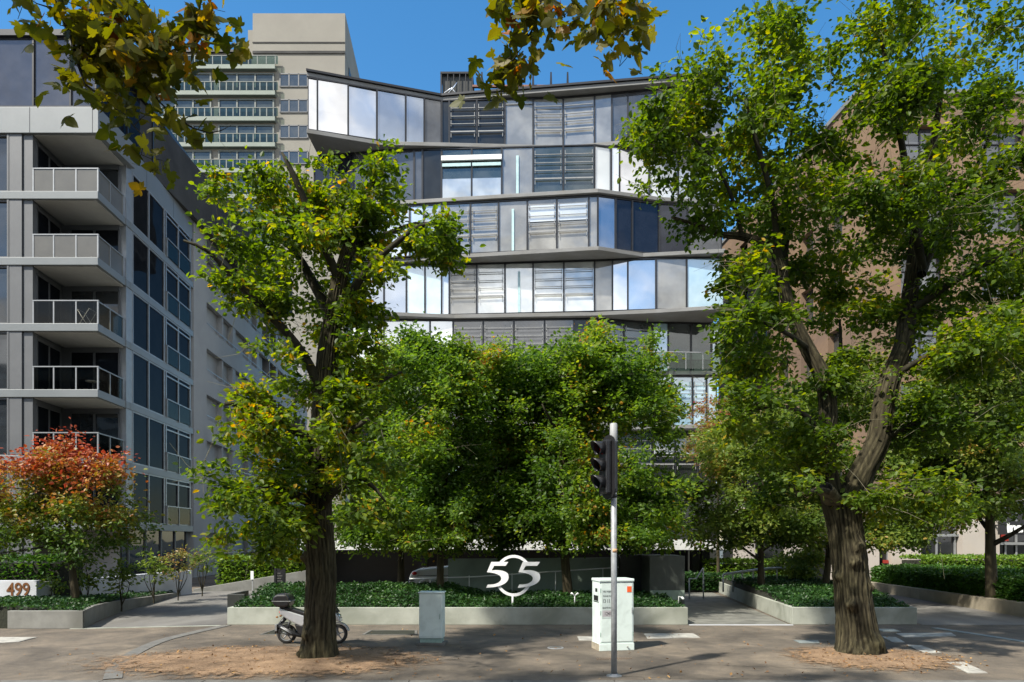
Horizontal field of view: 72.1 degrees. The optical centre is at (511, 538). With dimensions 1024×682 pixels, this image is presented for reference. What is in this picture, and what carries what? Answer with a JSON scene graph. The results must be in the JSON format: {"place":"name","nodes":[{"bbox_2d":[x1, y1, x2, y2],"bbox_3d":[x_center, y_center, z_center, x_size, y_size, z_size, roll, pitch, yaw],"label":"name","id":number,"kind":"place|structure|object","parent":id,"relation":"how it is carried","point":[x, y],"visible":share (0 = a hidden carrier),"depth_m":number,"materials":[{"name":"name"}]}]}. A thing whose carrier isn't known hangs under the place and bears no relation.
{"place":"outdoors","nodes":[
{"label":"outdoors","id":0,"kind":"place"},
{"bbox_2d":[86,591,258,627],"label":"driveway","id":1,"kind":"structure","parent":0,"point":[206,608],"depth_m":23.39,"materials":[{"name":"concrete"}]},
{"bbox_2d":[193,570,305,591],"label":"ramp wall","id":2,"kind":"structure","parent":1,"relation":"on","point":[293,577],"depth_m":33.59,"materials":[{"name":"grey concrete"}]},
{"bbox_2d":[213,554,305,584],"bbox_3d":[-12.697,1.654,36.500,4.974,1.803,2.166,0,0,0],"label":"hedge","id":3,"kind":"object","parent":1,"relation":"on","point":[229,570],"visible":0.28,"depth_m":35.77,"materials":[{"name":"plant"}]},
{"bbox_2d":[0,574,1023,679],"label":"footpath","id":4,"kind":"structure","parent":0,"point":[712,646],"depth_m":15.57,"materials":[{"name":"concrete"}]},
{"bbox_2d":[0,592,180,628],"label":"planter","id":5,"kind":"object","parent":4,"relation":"on","point":[23,618],"visible":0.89,"depth_m":19.54,"materials":[{"name":"grey concrete"}]},
{"bbox_2d":[0,553,84,596],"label":"hedge","id":6,"kind":"object","parent":5,"relation":"in","point":[28,569],"visible":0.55,"depth_m":24.72,"materials":[{"name":"plant"}]},
{"bbox_2d":[0,590,173,611],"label":"ground cover","id":7,"kind":"object","parent":5,"relation":"in","point":[30,601],"visible":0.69,"depth_m":21.25,"materials":[{"name":"green plant"}]},
{"bbox_2d":[0,417,176,601],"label":"maple tree","id":8,"kind":"object","parent":5,"relation":"on","point":[64,468],"visible":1,"depth_m":21.84,"materials":[{"name":"red plant"}]},
{"bbox_2d":[0,570,191,596],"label":"address wall","id":9,"kind":"structure","parent":4,"relation":"on","point":[18,587],"depth_m":27.09,"materials":[{"name":"white concrete"}]},
{"bbox_2d":[0,29,306,577],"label":"apartment building","id":10,"kind":"structure","parent":4,"relation":"on","point":[116,327],"depth_m":35.72,"materials":[{"name":"concrete"}]},
{"bbox_2d":[0,133,37,190],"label":"window frame","id":11,"kind":"structure","parent":10,"relation":"in","point":[17,151],"depth_m":33.12,"materials":[{"name":"metal"}]},
{"bbox_2d":[0,199,37,256],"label":"window frame","id":12,"kind":"structure","parent":10,"relation":"in","point":[17,216],"depth_m":33.12,"materials":[{"name":"metal"}]},
{"bbox_2d":[0,265,37,322],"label":"window frame","id":13,"kind":"structure","parent":10,"relation":"in","point":[17,282],"depth_m":33.12,"materials":[{"name":"metal"}]},
{"bbox_2d":[0,331,37,388],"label":"window frame","id":14,"kind":"structure","parent":10,"relation":"in","point":[17,348],"depth_m":33.12,"materials":[{"name":"metal"}]},
{"bbox_2d":[0,397,37,454],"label":"window frame","id":15,"kind":"structure","parent":10,"relation":"in","point":[17,414],"depth_m":33.12,"materials":[{"name":"metal"}]},
{"bbox_2d":[36,400,60,431],"bbox_3d":[-22.791,-5.260,34.498,0.280,2.740,2.434,0,0,-6],"label":"window frame","id":16,"kind":"structure","parent":10,"relation":"in","point":[48,416],"depth_m":34.37,"materials":[{"name":"metal"}]},
{"bbox_2d":[61,224,120,253],"bbox_3d":[-21.419,-14.560,35.810,3.092,2.740,0.280,0,0,0],"label":"balcony door","id":17,"kind":"structure","parent":10,"relation":"in","point":[111,234],"depth_m":35.72,"materials":[{"name":"glass"}]},
{"bbox_2d":[61,286,120,314],"bbox_3d":[-21.419,-11.460,35.810,3.092,2.740,0.280,0,0,0],"label":"balcony door","id":18,"kind":"structure","parent":10,"relation":"in","point":[110,296],"depth_m":35.72,"materials":[{"name":"glass"}]},
{"bbox_2d":[61,347,120,376],"bbox_3d":[-21.419,-8.360,35.810,3.092,2.740,0.280,0,0,0],"label":"balcony door","id":19,"kind":"structure","parent":10,"relation":"in","point":[107,358],"depth_m":35.72,"materials":[{"name":"glass"}]},
{"bbox_2d":[61,408,120,438],"bbox_3d":[-21.419,-5.260,35.810,3.092,2.740,0.280,0,0,0],"label":"balcony door","id":20,"kind":"structure","parent":10,"relation":"in","point":[107,421],"depth_m":35.72,"materials":[{"name":"glass"}]},
{"bbox_2d":[121,530,186,573],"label":"window frame","id":21,"kind":"structure","parent":10,"relation":"in","point":[163,539],"depth_m":40.01,"materials":[{"name":"metal"}]},
{"bbox_2d":[120,165,190,278],"bbox_3d":[-20.152,-17.645,40.099,0.415,2.710,8.630,0,0,-4],"label":"window frame","id":22,"kind":"structure","parent":10,"relation":"in","point":[145,212],"depth_m":38.89,"materials":[{"name":"metal"}]},
{"bbox_2d":[120,225,190,327],"bbox_3d":[-20.152,-14.560,40.099,0.415,2.740,8.630,0,0,-4],"label":"window frame","id":23,"kind":"structure","parent":10,"relation":"in","point":[143,267],"depth_m":38.76,"materials":[{"name":"metal"}]},
{"bbox_2d":[120,286,190,377],"bbox_3d":[-20.152,-11.460,40.099,0.415,2.740,8.630,0,0,-4],"label":"window frame","id":24,"kind":"structure","parent":10,"relation":"in","point":[145,327],"depth_m":38.76,"materials":[{"name":"metal"}]},
{"bbox_2d":[120,347,190,427],"bbox_3d":[-20.152,-8.360,40.099,0.415,2.740,8.630,0,0,-4],"label":"window frame","id":25,"kind":"structure","parent":10,"relation":"in","point":[147,385],"depth_m":38.76,"materials":[{"name":"glass"}]},
{"bbox_2d":[120,408,190,475],"bbox_3d":[-20.152,-5.260,40.099,0.415,2.740,8.630,0,0,-4],"label":"window frame","id":26,"kind":"structure","parent":10,"relation":"in","point":[149,439],"depth_m":38.76,"materials":[{"name":"glass"}]},
{"bbox_2d":[121,469,190,525],"bbox_3d":[-20.152,-2.160,40.099,0.415,2.740,8.630,0,0,-4],"label":"window frame","id":27,"kind":"structure","parent":10,"relation":"in","point":[162,492],"depth_m":39.67,"materials":[{"name":"metal"}]},
{"bbox_2d":[103,625,230,678],"bbox_3d":[-8.042,2.496,16.300,1.088,0.020,7.894,0,0,-8],"label":"edging strip","id":28,"kind":"object","parent":4,"relation":"on","point":[110,673],"visible":0.95,"depth_m":15.76,"materials":[{"name":"concrete"}]},
{"bbox_2d":[78,645,440,679],"bbox_3d":[-5.156,2.471,14.459,8.359,0.054,4.583,0,0,0],"label":"earth patch","id":29,"kind":"object","parent":4,"relation":"on","point":[207,659],"visible":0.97,"depth_m":14.05,"materials":[{"name":"soil"}]},
{"bbox_2d":[172,133,486,658],"bbox_3d":[-3.642,-2.932,14.448,6.246,10.925,5.212,0,0,0],"label":"elm tree","id":30,"kind":"object","parent":29,"relation":"on","point":[317,217],"visible":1,"depth_m":14.18,"materials":[{"name":"green plant"}]},
{"bbox_2d":[271,593,349,642],"bbox_3d":[-4.761,1.901,16.750,1.783,1.198,0.669,0,0,0],"label":"motor scooter","id":31,"kind":"object","parent":4,"relation":"on","point":[290,614],"visible":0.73,"depth_m":16.63,"materials":[{"name":"plastic"}]},
{"bbox_2d":[416,591,446,645],"bbox_3d":[-1.887,1.875,16.601,0.656,1.250,0.500,0,0,4],"label":"utility cabinet","id":32,"kind":"object","parent":4,"relation":"on","point":[431,618],"visible":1,"depth_m":16.40,"materials":[{"name":"metal"}]},
{"bbox_2d":[227,586,687,624],"bbox_3d":[-1.634,2.049,22.285,13.453,0.902,3.830,0,0,0],"label":"planter","id":33,"kind":"object","parent":4,"relation":"on","point":[371,615],"visible":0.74,"depth_m":20.37,"materials":[{"name":"concrete"}]},
{"bbox_2d":[309,354,448,582],"bbox_3d":[-4.890,-2.288,26.162,5.925,9.177,7.088,0,0,0],"label":"pear tree","id":34,"kind":"object","parent":33,"relation":"in","point":[377,538],"visible":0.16,"depth_m":25.13,"materials":[{"name":"green plant"}]},
{"bbox_2d":[348,311,526,590],"bbox_3d":[-2.506,-2.597,23.569,5.970,9.793,6.394,0,0,37],"label":"pear tree","id":35,"kind":"object","parent":33,"relation":"in","point":[438,494],"visible":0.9,"depth_m":22.34,"materials":[{"name":"green plant"}]},
{"bbox_2d":[233,580,684,606],"bbox_3d":[-1.586,1.788,22.280,13.361,0.799,3.834,0,0,0],"label":"ground cover","id":36,"kind":"object","parent":33,"relation":"in","point":[479,596],"visible":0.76,"depth_m":21.85,"materials":[{"name":"green plant"}]},
{"bbox_2d":[445,331,575,560],"bbox_3d":[-0.102,-2.611,25.711,5.910,9.823,7.906,0,0,0],"label":"pear tree","id":37,"kind":"object","parent":33,"relation":"in","point":[517,399],"visible":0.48,"depth_m":24.10,"materials":[{"name":"green plant"}]},
{"bbox_2d":[486,555,539,602],"bbox_3d":[0.036,1.293,20.940,1.604,1.604,0.080,0,0,0],"label":"number sign","id":38,"kind":"object","parent":33,"relation":"in","point":[535,575],"visible":0.99,"depth_m":20.90,"materials":[{"name":"metal"}]},
{"bbox_2d":[495,314,713,592],"bbox_3d":[2.698,-2.636,24.042,7.361,9.903,7.568,0,0,0],"label":"pear tree","id":39,"kind":"object","parent":33,"relation":"in","point":[596,379],"visible":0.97,"depth_m":22.55,"materials":[{"name":"green plant"}]},
{"bbox_2d":[19,628,987,679],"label":"fallen leaves","id":40,"kind":"object","parent":4,"relation":"on","point":[874,670],"visible":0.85,"depth_m":14.26,"materials":[{"name":"brown plant"}]},
{"bbox_2d":[448,557,618,592],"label":"garden wall","id":41,"kind":"structure","parent":4,"relation":"on","point":[581,580],"depth_m":24.80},
{"bbox_2d":[590,423,621,676],"bbox_3d":[1.704,0.203,12.760,0.584,4.594,0.449,0,0,0],"label":"traffic signal","id":42,"kind":"object","parent":4,"relation":"on","point":[605,465],"visible":1,"depth_m":12.75,"materials":[{"name":"metal"}]},
{"bbox_2d":[592,577,633,650],"bbox_3d":[2.283,1.700,15.953,0.831,1.600,0.570,0,0,-12],"label":"signal cabinet","id":43,"kind":"object","parent":4,"relation":"on","point":[601,614],"visible":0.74,"depth_m":15.72,"materials":[{"name":"white metal"}]},
{"bbox_2d":[638,554,684,604],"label":"garden block","id":44,"kind":"structure","parent":4,"relation":"on","point":[664,573],"depth_m":23.00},
{"bbox_2d":[700,556,791,577],"bbox_3d":[11.949,1.689,35.150,5.388,1.587,1.986,0,0,0],"label":"hedge","id":45,"kind":"object","parent":4,"relation":"on","point":[726,566],"visible":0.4,"depth_m":34.58,"materials":[{"name":"plant"}]},
{"bbox_2d":[717,578,916,624],"bbox_3d":[10.817,2.120,26.563,3.927,0.761,12.828,0,0,7],"label":"planter","id":46,"kind":"object","parent":4,"relation":"on","point":[753,597],"visible":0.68,"depth_m":20.42,"materials":[{"name":"concrete"}]},
{"bbox_2d":[676,388,754,578],"bbox_3d":[9.980,-2.369,32.954,4.982,9.338,5.050,0,0,0],"label":"pear tree","id":47,"kind":"object","parent":46,"relation":"in","point":[688,447],"visible":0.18,"depth_m":32.99,"materials":[{"name":"green plant"}]},
{"bbox_2d":[669,392,827,585],"bbox_3d":[9.015,-1.466,25.750,6.159,7.532,6.782,0,0,0],"label":"pear tree","id":48,"kind":"object","parent":46,"relation":"in","point":[787,530],"visible":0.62,"depth_m":25.18,"materials":[{"name":"green plant"}]},
{"bbox_2d":[749,544,831,579],"bbox_3d":[12.035,1.193,29.529,3.057,2.214,3.414,0,0,-24],"label":"shrub","id":49,"kind":"object","parent":46,"relation":"in","point":[802,563],"visible":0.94,"depth_m":28.96,"materials":[{"name":"green plant"}]},
{"bbox_2d":[719,573,909,606],"bbox_3d":[10.768,1.865,26.625,3.971,0.644,12.833,0,0,7],"label":"ground cover","id":50,"kind":"object","parent":46,"relation":"in","point":[810,592],"visible":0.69,"depth_m":23.34,"materials":[{"name":"green plant"}]},
{"bbox_2d":[755,339,972,583],"bbox_3d":[13.310,-2.556,26.548,8.316,9.730,6.154,0,0,0],"label":"pear tree","id":51,"kind":"object","parent":46,"relation":"in","point":[892,537],"visible":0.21,"depth_m":25.49,"materials":[{"name":"green plant"}]},
{"bbox_2d":[783,646,977,672],"bbox_3d":[7.566,2.475,14.684,4.228,0.046,3.616,0,0,0],"label":"earth patch","id":52,"kind":"object","parent":4,"relation":"on","point":[866,660],"visible":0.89,"depth_m":14.36,"materials":[{"name":"soil"}]},
{"bbox_2d":[608,0,1023,654],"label":"elm tree","id":53,"kind":"object","parent":52,"relation":"on","point":[906,96],"visible":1,"depth_m":14.79,"materials":[{"name":"green plant"}]},
{"bbox_2d":[899,553,1023,568],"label":"hedge","id":54,"kind":"object","parent":4,"relation":"on","point":[932,559],"visible":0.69,"depth_m":35.60,"materials":[{"name":"plant"}]},
{"bbox_2d":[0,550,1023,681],"bbox_3d":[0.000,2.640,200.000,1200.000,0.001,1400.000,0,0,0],"label":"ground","id":55,"kind":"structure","parent":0,"point":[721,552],"depth_m":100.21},
{"bbox_2d":[149,13,359,539],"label":"tower block","id":56,"kind":"structure","parent":55,"relation":"on","point":[258,103],"depth_m":84.94,"materials":[{"name":"beige concrete"}]},
{"bbox_2d":[158,73,274,89],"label":"window frame","id":57,"kind":"structure","parent":56,"relation":"in","point":[202,76],"depth_m":84.89,"materials":[{"name":"metal"}]},
{"bbox_2d":[158,99,274,115],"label":"window frame","id":58,"kind":"structure","parent":56,"relation":"in","point":[181,102],"depth_m":84.89,"materials":[{"name":"metal"}]},
{"bbox_2d":[171,125,274,141],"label":"window frame","id":59,"kind":"structure","parent":56,"relation":"in","point":[233,128],"depth_m":84.89,"materials":[{"name":"metal"}]},
{"bbox_2d":[185,150,274,167],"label":"window frame","id":60,"kind":"structure","parent":56,"relation":"in","point":[199,154],"depth_m":84.89,"materials":[{"name":"metal"}]},
{"bbox_2d":[0,680,1023,681],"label":"kerb","id":61,"kind":"structure","parent":55,"relation":"on","point":[511,681],"depth_m":12.30,"materials":[{"name":"concrete"}]},
{"bbox_2d":[715,89,1023,578],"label":"office building","id":62,"kind":"structure","parent":55,"relation":"on","point":[973,541],"depth_m":40.00,"materials":[{"name":"brick"}]},
{"bbox_2d":[880,299,1023,597],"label":"pear tree","id":63,"kind":"object","parent":55,"relation":"on","point":[1006,474],"visible":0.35,"depth_m":23.63,"materials":[{"name":"green plant"}]},
{"bbox_2d":[0,0,1023,538],"label":"sky","id":64,"kind":"structure","parent":0,"point":[407,43],"materials":[{"name":"blue"}]},
{"bbox_2d":[300,68,726,583],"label":"office building","id":65,"kind":"structure","parent":0,"point":[562,225],"depth_m":46.32,"materials":[{"name":"concrete"}]},
{"bbox_2d":[317,78,347,135],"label":"window","id":66,"kind":"structure","parent":65,"relation":"in","point":[332,96],"depth_m":45.25,"materials":[{"name":"glass"}]},
{"bbox_2d":[348,83,376,140],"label":"window","id":67,"kind":"structure","parent":65,"relation":"in","point":[362,100],"depth_m":45.82,"materials":[{"name":"glass"}]},
{"bbox_2d":[377,88,405,141],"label":"window","id":68,"kind":"structure","parent":65,"relation":"in","point":[391,105],"depth_m":46.32,"materials":[{"name":"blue glass"}]},
{"bbox_2d":[406,93,423,141],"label":"window","id":69,"kind":"structure","parent":65,"relation":"in","point":[414,103],"depth_m":46.73,"materials":[{"name":"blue glass"}]},
{"bbox_2d":[406,264,424,312],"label":"window","id":70,"kind":"structure","parent":65,"relation":"in","point":[415,287],"depth_m":47.04,"materials":[{"name":"white glass"}]},
{"bbox_2d":[422,148,441,198],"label":"window","id":71,"kind":"structure","parent":65,"relation":"in","point":[431,158],"depth_m":46.46,"materials":[{"name":"grey glass"}]},
{"bbox_2d":[424,97,441,141],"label":"window","id":72,"kind":"structure","parent":65,"relation":"in","point":[432,106],"depth_m":47.06,"materials":[{"name":"glass"}]},
{"bbox_2d":[425,264,441,313],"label":"window","id":73,"kind":"structure","parent":65,"relation":"in","point":[433,285],"depth_m":47.03,"materials":[{"name":"white glass"}]},
{"bbox_2d":[441,147,471,197],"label":"window","id":74,"kind":"structure","parent":65,"relation":"in","point":[456,162],"depth_m":46.35,"materials":[{"name":"glass"}]},
{"bbox_2d":[449,99,476,142],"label":"window","id":75,"kind":"structure","parent":65,"relation":"in","point":[463,121],"depth_m":47.18,"materials":[{"name":"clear glass"}]},
{"bbox_2d":[449,263,476,314],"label":"window","id":76,"kind":"structure","parent":65,"relation":"in","point":[462,291],"depth_m":46.96,"materials":[{"name":"grey glass"}]},
{"bbox_2d":[470,200,497,253],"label":"window","id":77,"kind":"structure","parent":65,"relation":"in","point":[483,214],"depth_m":45.96,"materials":[{"name":"grey glass"}]},
{"bbox_2d":[471,147,501,195],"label":"window","id":78,"kind":"structure","parent":65,"relation":"in","point":[486,161],"depth_m":46.26,"materials":[{"name":"glass"}]},
{"bbox_2d":[477,98,504,143],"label":"window","id":79,"kind":"structure","parent":65,"relation":"in","point":[490,123],"depth_m":47.11,"materials":[{"name":"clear glass"}]},
{"bbox_2d":[477,263,504,313],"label":"window","id":80,"kind":"structure","parent":65,"relation":"in","point":[490,276],"depth_m":46.82,"materials":[{"name":"white glass"}]},
{"bbox_2d":[498,199,526,251],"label":"window","id":81,"kind":"structure","parent":65,"relation":"in","point":[512,214],"depth_m":45.75,"materials":[{"name":"grey glass"}]},
{"bbox_2d":[502,146,532,193],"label":"window","id":82,"kind":"structure","parent":65,"relation":"in","point":[517,161],"depth_m":46.18,"materials":[{"name":"grey glass"}]},
{"bbox_2d":[505,98,532,144],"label":"window","id":83,"kind":"structure","parent":65,"relation":"in","point":[518,122],"depth_m":47.05,"materials":[{"name":"grey glass"}]},
{"bbox_2d":[505,262,532,313],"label":"window","id":84,"kind":"structure","parent":65,"relation":"in","point":[518,275],"depth_m":46.69,"materials":[{"name":"white glass"}]},
{"bbox_2d":[514,319,544,352],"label":"window","id":85,"kind":"structure","parent":65,"relation":"in","point":[533,329],"depth_m":46.92,"materials":[{"name":"glass"}]},
{"bbox_2d":[527,197,556,249],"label":"window","id":86,"kind":"structure","parent":65,"relation":"in","point":[541,212],"depth_m":45.51,"materials":[{"name":"grey glass"}]},
{"bbox_2d":[533,97,562,144],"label":"window","id":87,"kind":"structure","parent":65,"relation":"in","point":[547,115],"depth_m":46.98,"materials":[{"name":"grey glass"}]},
{"bbox_2d":[533,145,562,191],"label":"window","id":88,"kind":"structure","parent":65,"relation":"in","point":[547,159],"depth_m":46.08,"materials":[{"name":"glass"}]},
{"bbox_2d":[533,261,563,312],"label":"window","id":89,"kind":"structure","parent":65,"relation":"in","point":[548,276],"depth_m":46.55,"materials":[{"name":"grey glass"}]},
{"bbox_2d":[557,195,588,248],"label":"window","id":90,"kind":"structure","parent":65,"relation":"in","point":[572,211],"depth_m":45.28,"materials":[{"name":"grey glass"}]},
{"bbox_2d":[563,94,594,144],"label":"window","id":91,"kind":"structure","parent":65,"relation":"in","point":[578,111],"depth_m":46.79,"materials":[{"name":"grey glass"}]},
{"bbox_2d":[563,144,594,190],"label":"window","id":92,"kind":"structure","parent":65,"relation":"in","point":[579,159],"depth_m":45.99,"materials":[{"name":"glass"}]},
{"bbox_2d":[564,260,594,312],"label":"window","id":93,"kind":"structure","parent":65,"relation":"in","point":[579,275],"depth_m":46.40,"materials":[{"name":"grey glass"}]},
{"bbox_2d":[595,144,610,189],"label":"window","id":94,"kind":"structure","parent":65,"relation":"in","point":[602,152],"depth_m":46.08,"materials":[{"name":"white glass"}]},
{"bbox_2d":[595,93,611,142],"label":"window","id":95,"kind":"structure","parent":65,"relation":"in","point":[603,102],"depth_m":46.57,"materials":[{"name":"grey glass"}]},
{"bbox_2d":[595,259,611,311],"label":"window","id":96,"kind":"structure","parent":65,"relation":"in","point":[603,268],"depth_m":46.28,"materials":[{"name":"grey glass"}]},
{"bbox_2d":[598,195,615,248],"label":"window","id":97,"kind":"structure","parent":65,"relation":"in","point":[606,204],"depth_m":45.29,"materials":[{"name":"blue glass"}]},
{"bbox_2d":[612,259,627,310],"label":"window","id":98,"kind":"structure","parent":65,"relation":"in","point":[619,266],"depth_m":46.17,"materials":[{"name":"glass"}]},
{"bbox_2d":[616,197,632,250],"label":"window","id":99,"kind":"structure","parent":65,"relation":"in","point":[624,207],"depth_m":45.61,"materials":[{"name":"blue glass"}]},
{"bbox_2d":[620,147,649,194],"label":"window","id":100,"kind":"structure","parent":65,"relation":"in","point":[626,169],"depth_m":46.40,"materials":[{"name":"glass"}]},
{"bbox_2d":[628,258,655,309],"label":"window","id":101,"kind":"structure","parent":65,"relation":"in","point":[641,271],"depth_m":46.04,"materials":[{"name":"glass"}]},
{"bbox_2d":[633,200,658,252],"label":"window","id":102,"kind":"structure","parent":65,"relation":"in","point":[646,220],"depth_m":46.00,"materials":[{"name":"blue glass"}]},
{"bbox_2d":[656,257,686,308],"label":"window","id":103,"kind":"structure","parent":65,"relation":"in","point":[671,272],"depth_m":45.92,"materials":[{"name":"grey glass"}]},
{"bbox_2d":[659,203,687,251],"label":"window","id":104,"kind":"structure","parent":65,"relation":"in","point":[664,209],"depth_m":46.27,"materials":[{"name":"grey glass"}]},
{"bbox_2d":[668,322,690,370],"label":"window","id":105,"kind":"structure","parent":65,"relation":"in","point":[679,336],"depth_m":47.68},
{"bbox_2d":[691,323,711,370],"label":"window","id":106,"kind":"structure","parent":65,"relation":"in","point":[696,337],"depth_m":47.76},
{"bbox_2d":[687,257,723,306],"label":"window","id":107,"kind":"structure","parent":65,"relation":"in","point":[696,280],"depth_m":45.87,"materials":[{"name":"blue glass"}]},
{"bbox_2d":[685,590,786,623],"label":"entry path","id":108,"kind":"structure","parent":0,"point":[711,608],"depth_m":23.66,"materials":[{"name":"concrete"}]},
{"bbox_2d":[880,593,1023,623],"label":"driveway","id":109,"kind":"structure","parent":0,"point":[929,612],"depth_m":22.79,"materials":[{"name":"concrete"}]},
{"bbox_2d":[871,582,1023,616],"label":"ramp wall","id":110,"kind":"structure","parent":109,"relation":"on","point":[1007,607],"depth_m":26.01,"materials":[{"name":"concrete"}]},
{"bbox_2d":[870,562,1023,601],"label":"hedge","id":111,"kind":"object","parent":110,"relation":"on","point":[963,579],"visible":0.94,"depth_m":27.85,"materials":[{"name":"plant"}]},
{"label":"road","id":112,"kind":"structure","parent":0,"visible":0},
{"bbox_2d":[7,0,668,196],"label":"plane tree","id":113,"kind":"object","parent":112,"relation":"on","point":[104,52],"visible":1,"depth_m":7.95,"materials":[{"name":"green plant"}]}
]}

